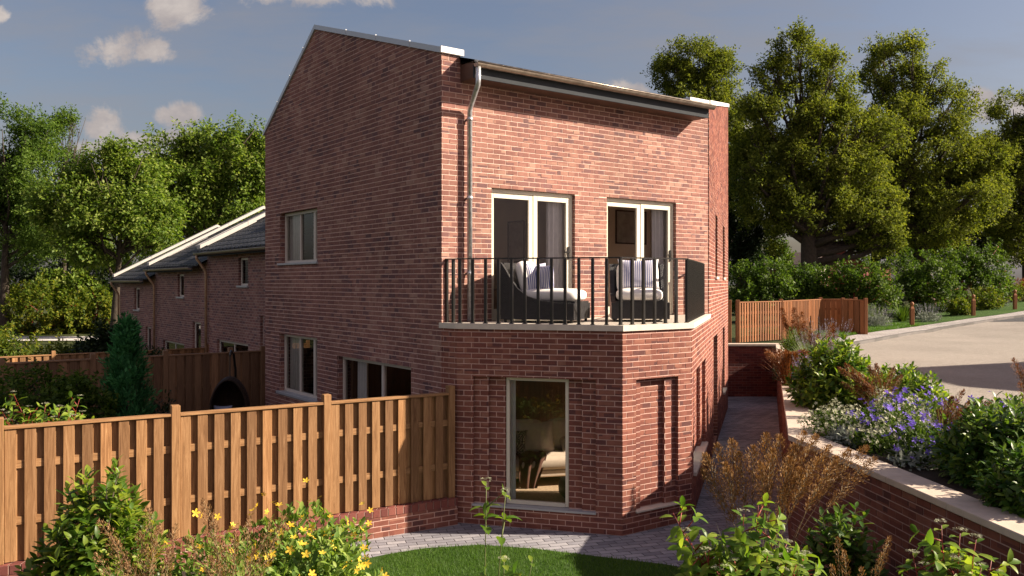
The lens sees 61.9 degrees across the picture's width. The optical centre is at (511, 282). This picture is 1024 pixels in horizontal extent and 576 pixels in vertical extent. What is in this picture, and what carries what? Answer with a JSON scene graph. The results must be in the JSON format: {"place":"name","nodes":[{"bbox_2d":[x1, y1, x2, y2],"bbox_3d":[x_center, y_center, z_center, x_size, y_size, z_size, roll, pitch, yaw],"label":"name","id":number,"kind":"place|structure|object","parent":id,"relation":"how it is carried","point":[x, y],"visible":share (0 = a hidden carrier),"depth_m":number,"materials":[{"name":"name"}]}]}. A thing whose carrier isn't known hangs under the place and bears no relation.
{"place":"outdoors","nodes":[
{"label":"outdoors","id":0,"kind":"place"},
{"bbox_2d":[8,287,105,355],"bbox_3d":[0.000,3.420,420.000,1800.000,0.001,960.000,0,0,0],"label":"ground","id":1,"kind":"structure","parent":0,"point":[43,343],"depth_m":55.24,"materials":[{"name":"green plant"}]},
{"bbox_2d":[0,91,71,333],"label":"tree","id":2,"kind":"object","parent":1,"relation":"on","point":[23,159],"visible":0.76,"depth_m":55.66,"materials":[{"name":"green plant"}]},
{"bbox_2d":[0,320,82,356],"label":"shrub","id":3,"kind":"object","parent":1,"relation":"on","point":[6,349],"visible":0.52,"depth_m":27.67,"materials":[{"name":"green plant"}]},
{"bbox_2d":[0,391,94,424],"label":"dogwood","id":4,"kind":"object","parent":1,"relation":"on","point":[43,418],"visible":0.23,"depth_m":11.37,"materials":[{"name":"green plant"}]},
{"bbox_2d":[0,271,94,334],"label":"shrub","id":5,"kind":"object","parent":1,"relation":"on","point":[22,304],"visible":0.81,"depth_m":56.20,"materials":[{"name":"green plant"}]},
{"bbox_2d":[0,358,100,424],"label":"garden shrub","id":6,"kind":"object","parent":1,"relation":"on","point":[42,393],"visible":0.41,"depth_m":14.21,"materials":[{"name":"green plant"}]},
{"bbox_2d":[7,336,96,340],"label":"lane","id":7,"kind":"structure","parent":1,"relation":"on","point":[47,338],"depth_m":51.51,"materials":[{"name":"grey asphalt"}]},
{"bbox_2d":[0,240,137,325],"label":"shrub","id":8,"kind":"object","parent":1,"relation":"on","point":[26,275],"visible":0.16,"depth_m":60.76,"materials":[{"name":"green plant"}]},
{"bbox_2d":[32,267,105,307],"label":"shrub","id":9,"kind":"object","parent":1,"relation":"on","point":[73,280],"visible":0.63,"depth_m":59.46,"materials":[{"name":"green plant"}]},
{"bbox_2d":[36,101,118,306],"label":"tree","id":10,"kind":"object","parent":1,"relation":"on","point":[69,121],"visible":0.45,"depth_m":59.84,"materials":[{"name":"green plant"}]},
{"bbox_2d":[42,367,121,420],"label":"garden shrub","id":11,"kind":"object","parent":1,"relation":"on","point":[84,384],"visible":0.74,"depth_m":14.03,"materials":[{"name":"green plant"}]},
{"bbox_2d":[52,283,112,333],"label":"shrub","id":12,"kind":"object","parent":1,"relation":"on","point":[104,301],"visible":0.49,"depth_m":57.38,"materials":[{"name":"green plant"}]},
{"bbox_2d":[0,344,208,361],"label":"timber fence","id":13,"kind":"object","parent":1,"relation":"on","point":[53,355],"visible":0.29,"depth_m":23.93,"materials":[{"name":"brown wood"}]},
{"bbox_2d":[16,131,192,329],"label":"tree","id":14,"kind":"object","parent":1,"relation":"on","point":[93,203],"visible":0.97,"depth_m":46.33,"materials":[{"name":"green plant"}]},
{"bbox_2d":[63,314,145,353],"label":"shrub","id":15,"kind":"object","parent":1,"relation":"on","point":[102,337],"visible":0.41,"depth_m":26.72,"materials":[{"name":"green plant"}]},
{"bbox_2d":[92,310,162,416],"bbox_3d":[-6.794,2.063,15.014,1.337,3.167,1.338,0,0,22],"label":"conifer","id":16,"kind":"object","parent":1,"relation":"on","point":[126,372],"visible":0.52,"depth_m":14.88,"materials":[{"name":"green plant"}]},
{"bbox_2d":[0,346,264,424],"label":"timber fence","id":17,"kind":"object","parent":1,"relation":"on","point":[191,381],"visible":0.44,"depth_m":18.45,"materials":[{"name":"brown wood"}]},
{"bbox_2d":[115,110,265,264],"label":"tree","id":18,"kind":"object","parent":1,"relation":"on","point":[203,180],"visible":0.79,"depth_m":50.97,"materials":[{"name":"green plant"}]},
{"bbox_2d":[143,206,264,351],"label":"terraced house","id":19,"kind":"structure","parent":1,"relation":"on","point":[179,317],"depth_m":29.15,"materials":[{"name":"brick"}]},
{"bbox_2d":[192,212,264,352],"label":"terraced house","id":20,"kind":"structure","parent":1,"relation":"on","point":[234,310],"depth_m":24.45,"materials":[{"name":"brick"}]},
{"bbox_2d":[0,497,457,575],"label":"brick wall","id":21,"kind":"structure","parent":1,"relation":"on","point":[398,519],"depth_m":11.41,"materials":[{"name":"red brick"}]},
{"bbox_2d":[0,385,454,564],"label":"timber fence","id":22,"kind":"object","parent":21,"relation":"on","point":[229,465],"visible":0.84,"depth_m":10.44,"materials":[{"name":"brown wood"}]},
{"bbox_2d":[209,350,249,409],"bbox_3d":[-5.656,2.364,17.265,0.878,2.035,0.943,0,0,0],"label":"egg chair","id":23,"kind":"object","parent":1,"relation":"on","point":[229,390],"visible":0.61,"depth_m":17.21,"materials":[{"name":"wicker"}]},
{"bbox_2d":[263,25,728,535],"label":"brick house","id":24,"kind":"structure","parent":1,"relation":"on","point":[408,181],"depth_m":13.36,"materials":[{"name":"red brick"}]},
{"bbox_2d":[289,212,299,260],"bbox_3d":[-4.332,-0.835,17.112,0.091,1.450,0.451,0,0,-38],"label":"curtain","id":25,"kind":"object","parent":24,"relation":"hanging from","point":[294,238],"visible":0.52,"depth_m":17.10,"materials":[{"name":"fabric"}]},
{"bbox_2d":[290,337,299,389],"bbox_3d":[-4.307,1.640,17.102,0.090,1.500,0.549,0,0,-36],"label":"curtain","id":26,"kind":"object","parent":24,"relation":"hanging from","point":[294,363],"visible":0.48,"depth_m":17.14,"materials":[{"name":"fabric"}]},
{"bbox_2d":[276,334,317,401],"bbox_3d":[-4.097,1.628,16.512,0.230,1.203,1.940,0,0,-37],"label":"window","id":27,"kind":"structure","parent":24,"relation":"in","point":[300,394],"depth_m":16.64,"materials":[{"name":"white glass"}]},
{"bbox_2d":[277,209,317,264],"bbox_3d":[-4.083,-0.867,16.505,0.215,1.038,1.911,0,0,-37],"label":"window","id":28,"kind":"structure","parent":24,"relation":"in","point":[297,262],"depth_m":16.61,"materials":[{"name":"beige glass"}]},
{"bbox_2d":[358,361,367,398],"bbox_3d":[-2.645,2.180,15.004,0.094,2.180,0.500,0,0,-37],"label":"curtain","id":29,"kind":"object","parent":24,"relation":"hanging from","point":[362,379],"visible":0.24,"depth_m":14.95,"materials":[{"name":"fabric"}]},
{"bbox_2d":[343,357,410,399],"bbox_3d":[-2.198,2.279,14.092,0.070,1.973,2.589,0,0,-37],"label":"glazed door","id":30,"kind":"structure","parent":24,"relation":"in","point":[345,359],"depth_m":14.32,"materials":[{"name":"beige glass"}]},
{"bbox_2d":[511,380,515,498],"bbox_3d":[0.012,2.130,12.088,0.106,2.280,0.046,0,0,-34],"label":"curtain","id":31,"kind":"object","parent":24,"relation":"hanging from","point":[513,439],"visible":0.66,"depth_m":12.11,"materials":[{"name":"fabric"}]},
{"bbox_2d":[508,220,524,262],"bbox_3d":[0.079,-0.735,15.386,0.029,0.750,0.500,0,0,-37],"label":"picture","id":32,"kind":"object","parent":24,"relation":"attached to","point":[516,239],"visible":0.83,"depth_m":15.39,"materials":[{"name":"brown wood"}]},
{"bbox_2d":[491,188,571,319],"bbox_3d":[0.306,-0.426,13.350,1.642,1.989,0.120,0,0,-37],"label":"door","id":33,"kind":"structure","parent":24,"relation":"in","point":[532,198],"depth_m":13.36,"materials":[{"name":"white plastic"}]},
{"bbox_2d":[472,377,595,514],"bbox_3d":[0.314,2.223,11.828,1.760,1.810,0.220,0,0,16],"label":"window","id":34,"kind":"structure","parent":24,"relation":"in","point":[550,506],"depth_m":11.82,"materials":[{"name":"beige plastic"}]},
{"bbox_2d":[516,418,564,478],"bbox_3d":[0.619,2.797,14.155,1.999,0.987,0.930,0,0,-13],"label":"sofa","id":35,"kind":"object","parent":24,"relation":"on","point":[553,464],"visible":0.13,"depth_m":13.78,"materials":[{"name":"beige fabric"}]},
{"bbox_2d":[516,430,526,453],"bbox_3d":[0.015,2.630,14.014,0.460,0.440,0.186,0,-21,11],"label":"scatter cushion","id":36,"kind":"object","parent":35,"relation":"on","point":[520,441],"visible":0.35,"depth_m":13.93,"materials":[{"name":"fabric"}]},
{"bbox_2d":[516,450,546,488],"bbox_3d":[0.289,3.103,13.796,0.558,0.706,0.465,0,0,-13],"label":"throw blanket","id":37,"kind":"object","parent":35,"relation":"on","point":[529,476],"visible":0.83,"depth_m":13.60,"materials":[{"name":"brown fabric"}]},
{"bbox_2d":[516,420,554,450],"bbox_3d":[0.384,2.570,14.199,0.660,0.560,0.247,0,-22,-6],"label":"scatter cushion","id":38,"kind":"object","parent":35,"relation":"on","point":[539,436],"visible":0.81,"depth_m":14.12,"materials":[{"name":"fabric"}]},
{"bbox_2d":[516,485,564,501],"bbox_3d":[0.755,3.284,13.276,2.599,0.012,1.050,0,0,-13],"label":"rug","id":39,"kind":"object","parent":24,"relation":"on","point":[546,493],"visible":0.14,"depth_m":13.21,"materials":[{"name":"beige fabric"}]},
{"bbox_2d":[500,261,589,322],"bbox_3d":[0.477,0.126,12.529,1.170,0.892,0.840,0,0,21],"label":"wicker armchair","id":40,"kind":"object","parent":24,"relation":"on","point":[531,297],"visible":0.61,"depth_m":12.23,"materials":[{"name":"grey wicker"}]},
{"bbox_2d":[527,263,545,289],"bbox_3d":[0.350,-0.072,12.492,0.460,0.460,0.179,0,-15,-37],"label":"scatter cushion","id":41,"kind":"object","parent":40,"relation":"on","point":[531,274],"visible":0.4,"depth_m":12.36,"materials":[{"name":"fabric"}]},
{"bbox_2d":[535,264,553,288],"bbox_3d":[0.450,-0.052,12.389,0.420,0.420,0.154,0,3,42],"label":"scatter cushion","id":42,"kind":"object","parent":40,"relation":"on","point":[544,277],"visible":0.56,"depth_m":12.28,"materials":[{"name":"fabric"}]},
{"bbox_2d":[546,202,563,287],"bbox_3d":[0.720,-0.545,13.840,0.439,2.230,0.089,0,0,-39],"label":"curtain","id":43,"kind":"object","parent":24,"relation":"hanging from","point":[554,229],"visible":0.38,"depth_m":13.82,"materials":[{"name":"fabric"}]},
{"bbox_2d":[615,210,646,244],"bbox_3d":[2.666,-1.235,19.097,0.950,0.750,0.029,0,0,-37],"label":"picture","id":44,"kind":"object","parent":24,"relation":"attached to","point":[624,226],"visible":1,"depth_m":19.02,"materials":[{"name":"brown wood"}]},
{"bbox_2d":[609,264,669,321],"bbox_3d":[1.902,0.126,12.825,0.840,0.892,0.890,0,0,5],"label":"wicker armchair","id":45,"kind":"object","parent":24,"relation":"on","point":[613,288],"visible":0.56,"depth_m":12.41,"materials":[{"name":"grey wicker"}]},
{"bbox_2d":[618,259,659,288],"bbox_3d":[1.905,-0.132,12.860,0.620,0.460,0.166,0,-15,5],"label":"scatter cushion","id":46,"kind":"object","parent":45,"relation":"on","point":[638,273],"visible":0.59,"depth_m":12.79,"materials":[{"name":"fabric"}]},
{"bbox_2d":[607,198,672,316],"bbox_3d":[2.200,-0.426,14.757,1.669,1.989,0.120,0,0,-37],"label":"door","id":47,"kind":"structure","parent":24,"relation":"in","point":[639,205],"depth_m":14.83,"materials":[{"name":"white plastic"}]},
{"bbox_2d":[650,209,665,263],"bbox_3d":[2.641,-0.545,15.259,0.470,2.230,0.092,0,0,-37],"label":"curtain","id":48,"kind":"object","parent":24,"relation":"hanging from","point":[657,233],"visible":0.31,"depth_m":15.21,"materials":[{"name":"fabric"}]},
{"bbox_2d":[693,441,707,475],"bbox_3d":[2.947,2.792,13.666,0.220,0.056,2.528,0,0,17],"label":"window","id":49,"kind":"structure","parent":24,"relation":"in","point":[698,451],"depth_m":13.65,"materials":[{"name":"glass"}]},
{"bbox_2d":[728,343,777,396],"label":"end wall","id":50,"kind":"structure","parent":1,"relation":"on","point":[748,375],"depth_m":25.40,"materials":[{"name":"red brick"}]},
{"bbox_2d":[776,344,1023,575],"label":"retaining wall","id":51,"kind":"structure","parent":1,"relation":"on","point":[897,501],"depth_m":7.87,"materials":[{"name":"red brick"}]},
{"bbox_2d":[92,505,185,575],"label":"ornamental grass","id":52,"kind":"object","parent":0,"point":[145,547],"depth_m":6.94,"materials":[{"name":"plant"}]},
{"bbox_2d":[109,225,227,349],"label":"terraced house","id":53,"kind":"structure","parent":0,"point":[135,297],"depth_m":33.70,"materials":[{"name":"brick"}]},
{"bbox_2d":[182,566,209,575],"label":"flower bed soil","id":54,"kind":"structure","parent":0,"point":[183,574],"depth_m":9.92,"materials":[{"name":"brown soil"}]},
{"bbox_2d":[13,457,181,575],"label":"laurel shrub","id":55,"kind":"object","parent":54,"relation":"on","point":[73,549],"visible":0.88,"depth_m":7.52,"materials":[{"name":"green plant"}]},
{"bbox_2d":[149,477,388,575],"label":"hypericum bush","id":56,"kind":"object","parent":54,"relation":"on","point":[319,555],"visible":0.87,"depth_m":7.67,"materials":[{"name":"green plant"}]},
{"bbox_2d":[184,497,288,575],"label":"ornamental grass","id":57,"kind":"object","parent":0,"point":[215,545],"depth_m":6.79,"materials":[{"name":"plant"}]},
{"bbox_2d":[0,0,1023,284],"label":"sky","id":58,"kind":"structure","parent":0,"point":[126,65],"materials":[{"name":"blue"}]},
{"bbox_2d":[352,543,688,575],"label":"lawn","id":59,"kind":"structure","parent":0,"point":[374,560],"depth_m":10.23,"materials":[{"name":"green plant"}]},
{"bbox_2d":[470,477,534,575],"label":"dogwood","id":60,"kind":"object","parent":59,"relation":"on","point":[487,530],"visible":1,"depth_m":6.12,"materials":[{"name":"green plant"}]},
{"bbox_2d":[351,397,789,566],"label":"path","id":61,"kind":"structure","parent":0,"point":[747,421],"depth_m":11.62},
{"bbox_2d":[673,430,877,574],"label":"ornamental grass","id":62,"kind":"object","parent":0,"point":[792,458],"depth_m":7.48,"materials":[{"name":"plant"}]},
{"bbox_2d":[798,324,836,351],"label":"ornamental grass","id":63,"kind":"object","parent":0,"point":[810,335],"depth_m":17.99,"materials":[{"name":"plant"}]},
{"bbox_2d":[732,310,966,407],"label":"terrace ground","id":64,"kind":"structure","parent":0,"point":[733,333],"depth_m":31.11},
{"bbox_2d":[639,32,755,189],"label":"tree","id":65,"kind":"object","parent":64,"relation":"on","point":[704,82],"visible":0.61,"depth_m":57.07,"materials":[{"name":"green plant"}]},
{"bbox_2d":[728,173,776,311],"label":"tree","id":66,"kind":"object","parent":64,"relation":"on","point":[749,247],"visible":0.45,"depth_m":53.22,"materials":[{"name":"green plant"}]},
{"bbox_2d":[728,121,796,299],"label":"tree","id":67,"kind":"object","parent":64,"relation":"on","point":[771,243],"visible":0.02,"depth_m":73.28,"materials":[{"name":"green plant"}]},
{"bbox_2d":[728,254,799,322],"bbox_3d":[11.579,0.394,40.074,3.688,3.496,3.517,0,0,0],"label":"hedge shrub","id":68,"kind":"object","parent":64,"relation":"on","point":[758,285],"visible":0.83,"depth_m":39.61,"materials":[{"name":"green plant"}]},
{"bbox_2d":[761,237,798,294],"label":"tree","id":69,"kind":"object","parent":64,"relation":"on","point":[787,256],"visible":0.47,"depth_m":84.85,"materials":[{"name":"green plant"}]},
{"bbox_2d":[759,348,810,384],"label":"ornamental grass","id":70,"kind":"object","parent":64,"relation":"on","point":[783,367],"depth_m":15.14,"materials":[{"name":"plant"}]},
{"bbox_2d":[728,297,867,342],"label":"fence","id":71,"kind":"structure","parent":64,"relation":"on","point":[854,310],"depth_m":29.01,"materials":[{"name":"red wood"}]},
{"bbox_2d":[764,260,839,320],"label":"hedge shrub","id":72,"kind":"object","parent":64,"relation":"on","point":[806,285],"visible":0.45,"depth_m":40.35,"materials":[{"name":"green plant"}]},
{"bbox_2d":[728,15,920,299],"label":"tree","id":73,"kind":"object","parent":64,"relation":"on","point":[798,184],"visible":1,"depth_m":48.94,"materials":[{"name":"green plant"}]},
{"bbox_2d":[812,255,904,317],"bbox_3d":[16.306,0.633,39.966,4.249,3.877,2.863,0,0,0],"label":"hedge shrub","id":74,"kind":"object","parent":64,"relation":"on","point":[864,288],"visible":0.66,"depth_m":39.64,"materials":[{"name":"green plant"}]},
{"bbox_2d":[809,370,1012,501],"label":"planting bed soil","id":75,"kind":"structure","parent":64,"relation":"on","point":[932,475],"depth_m":8.51,"materials":[{"name":"brown soil"}]},
{"bbox_2d":[775,307,807,351],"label":"ornamental grass","id":76,"kind":"object","parent":75,"relation":"on","point":[793,322],"depth_m":20.57,"materials":[{"name":"plant"}]},
{"bbox_2d":[779,326,811,363],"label":"green shrub","id":77,"kind":"object","parent":75,"relation":"on","point":[790,346],"visible":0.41,"depth_m":18.93,"materials":[{"name":"green plant"}]},
{"bbox_2d":[783,331,876,414],"bbox_3d":[4.750,1.367,12.600,1.446,1.330,1.444,0,0,0],"label":"laurel shrub","id":78,"kind":"object","parent":75,"relation":"on","point":[820,384],"visible":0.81,"depth_m":12.35,"materials":[{"name":"green plant"}]},
{"bbox_2d":[797,398,865,440],"bbox_3d":[3.936,1.667,10.409,0.868,0.513,0.921,0,0,45],"label":"white flower mound","id":79,"kind":"object","parent":75,"relation":"on","point":[832,420],"visible":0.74,"depth_m":10.32,"materials":[{"name":"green plant"}]},
{"bbox_2d":[824,423,861,448],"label":"silver plant","id":80,"kind":"object","parent":75,"relation":"on","point":[840,435],"visible":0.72,"depth_m":9.84,"materials":[{"name":"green plant"}]},
{"bbox_2d":[845,409,922,455],"bbox_3d":[4.139,1.671,9.578,0.868,0.504,0.946,0,0,0],"label":"white flower mound","id":81,"kind":"object","parent":75,"relation":"on","point":[861,439],"visible":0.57,"depth_m":9.46,"materials":[{"name":"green plant"}]},
{"bbox_2d":[837,398,937,448],"bbox_3d":[4.384,1.633,9.883,1.061,0.571,1.067,0,0,0],"label":"geranium","id":82,"kind":"object","parent":75,"relation":"on","point":[872,415],"visible":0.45,"depth_m":9.82,"materials":[{"name":"purple plant"}]},
{"bbox_2d":[855,387,933,430],"bbox_3d":[4.618,1.583,10.300,0.988,0.678,0.870,0,0,0],"label":"white flower mound","id":83,"kind":"object","parent":75,"relation":"on","point":[880,402],"visible":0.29,"depth_m":10.24,"materials":[{"name":"green plant"}]},
{"bbox_2d":[856,361,953,413],"bbox_3d":[5.574,1.555,12.181,1.448,0.883,1.445,0,0,0],"label":"laurel shrub","id":84,"kind":"object","parent":75,"relation":"on","point":[913,385],"visible":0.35,"depth_m":11.94,"materials":[{"name":"green plant"}]},
{"bbox_2d":[862,385,958,433],"bbox_3d":[5.035,1.605,10.742,1.005,0.648,1.001,0,0,-29],"label":"geranium","id":85,"kind":"object","parent":75,"relation":"on","point":[924,405],"visible":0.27,"depth_m":10.68,"materials":[{"name":"purple plant"}]},
{"bbox_2d":[885,440,937,470],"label":"silver plant","id":86,"kind":"object","parent":75,"relation":"on","point":[916,459],"visible":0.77,"depth_m":8.64,"materials":[{"name":"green plant"}]},
{"bbox_2d":[874,414,951,469],"bbox_3d":[4.284,1.651,8.890,0.874,0.530,0.862,0,0,0],"label":"geranium","id":87,"kind":"object","parent":75,"relation":"on","point":[919,434],"visible":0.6,"depth_m":8.84,"materials":[{"name":"purple plant"}]},
{"bbox_2d":[927,391,1023,489],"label":"laurel shrub","id":88,"kind":"object","parent":75,"relation":"on","point":[966,448],"visible":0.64,"depth_m":7.85,"materials":[{"name":"green plant"}]},
{"bbox_2d":[970,438,1023,517],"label":"laurel shrub","id":89,"kind":"object","parent":75,"relation":"on","point":[1004,488],"visible":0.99,"depth_m":6.90,"materials":[{"name":"green plant"}]},
{"bbox_2d":[868,246,971,316],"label":"hedge shrub","id":90,"kind":"object","parent":64,"relation":"on","point":[920,286],"visible":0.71,"depth_m":42.40,"materials":[{"name":"green plant"}]},
{"bbox_2d":[840,202,1020,291],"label":"tree","id":91,"kind":"object","parent":64,"relation":"on","point":[979,241],"visible":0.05,"depth_m":69.04,"materials":[{"name":"green plant"}]},
{"bbox_2d":[852,28,1023,297],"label":"tree","id":92,"kind":"object","parent":64,"relation":"on","point":[966,172],"visible":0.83,"depth_m":54.83,"materials":[{"name":"green plant"}]},
{"bbox_2d":[924,237,1020,307],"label":"hedge shrub","id":93,"kind":"object","parent":64,"relation":"on","point":[986,277],"visible":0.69,"depth_m":44.42,"materials":[{"name":"green plant"}]},
{"bbox_2d":[968,84,1023,278],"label":"tree","id":94,"kind":"object","parent":64,"relation":"on","point":[1009,229],"visible":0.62,"depth_m":59.72,"materials":[{"name":"green plant"}]},
{"bbox_2d":[829,536,892,575],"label":"ornamental grass","id":95,"kind":"object","parent":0,"point":[845,560],"depth_m":5.90,"materials":[{"name":"plant"}]},
{"bbox_2d":[728,285,1021,327],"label":"rising ground","id":96,"kind":"structure","parent":0,"point":[906,302],"depth_m":57.88,"materials":[{"name":"green plant"}]},
{"bbox_2d":[837,363,915,410],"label":"ornamental grass","id":97,"kind":"object","parent":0,"point":[863,387],"depth_m":11.47,"materials":[{"name":"plant"}]},
{"bbox_2d":[751,301,1023,336],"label":"verge","id":98,"kind":"structure","parent":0,"point":[945,317],"depth_m":39.27,"materials":[{"name":"green plant"}]},
{"bbox_2d":[751,320,949,336],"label":"grass","id":99,"kind":"structure","parent":98,"relation":"on","point":[894,325],"depth_m":32.62,"materials":[{"name":"green plant"}]},
{"bbox_2d":[868,303,893,325],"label":"lavender","id":100,"kind":"object","parent":98,"relation":"on","point":[880,321],"visible":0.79,"depth_m":33.64,"materials":[{"name":"plant"}]},
{"bbox_2d":[915,303,946,322],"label":"lavender","id":101,"kind":"object","parent":98,"relation":"on","point":[924,316],"visible":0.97,"depth_m":36.66,"materials":[{"name":"grey plant"}]},
{"bbox_2d":[944,294,970,315],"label":"bush","id":102,"kind":"object","parent":98,"relation":"on","point":[959,306],"visible":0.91,"depth_m":39.28,"materials":[{"name":"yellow plant"}]},
{"bbox_2d":[968,286,1007,309],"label":"bush","id":103,"kind":"object","parent":98,"relation":"on","point":[987,302],"visible":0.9,"depth_m":42.31,"materials":[{"name":"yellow plant"}]},
{"bbox_2d":[830,311,1023,342],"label":"pavement","id":104,"kind":"structure","parent":0,"point":[870,335],"depth_m":33.19,"materials":[{"name":"grey concrete"}]},
{"bbox_2d":[850,322,1023,410],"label":"car park","id":105,"kind":"structure","parent":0,"point":[973,360],"depth_m":21.91,"materials":[{"name":"beige asphalt"}]},
{"bbox_2d":[831,315,1023,347],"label":"kerb","id":106,"kind":"structure","parent":105,"relation":"on","point":[917,332],"depth_m":31.91,"materials":[{"name":"concrete"}]},
{"bbox_2d":[895,389,992,440],"bbox_3d":[4.806,1.525,9.429,1.229,0.733,0.960,0,0,0],"label":"shrub","id":107,"kind":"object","parent":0,"point":[948,412],"depth_m":9.38,"materials":[{"name":"plant"}]},
{"label":"border soil","id":108,"kind":"structure","parent":0,"visible":0},
{"bbox_2d":[660,493,826,575],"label":"dogwood","id":109,"kind":"object","parent":108,"relation":"on","point":[745,559],"visible":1,"depth_m":5.96,"materials":[{"name":"green plant"}]},
{"bbox_2d":[796,501,888,575],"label":"laurel shrub","id":110,"kind":"object","parent":108,"relation":"on","point":[856,552],"visible":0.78,"depth_m":7.42,"materials":[{"name":"green plant"}]},
{"bbox_2d":[895,518,1020,575],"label":"dogwood","id":111,"kind":"object","parent":108,"relation":"on","point":[949,564],"visible":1,"depth_m":5.42,"materials":[{"name":"green plant"}]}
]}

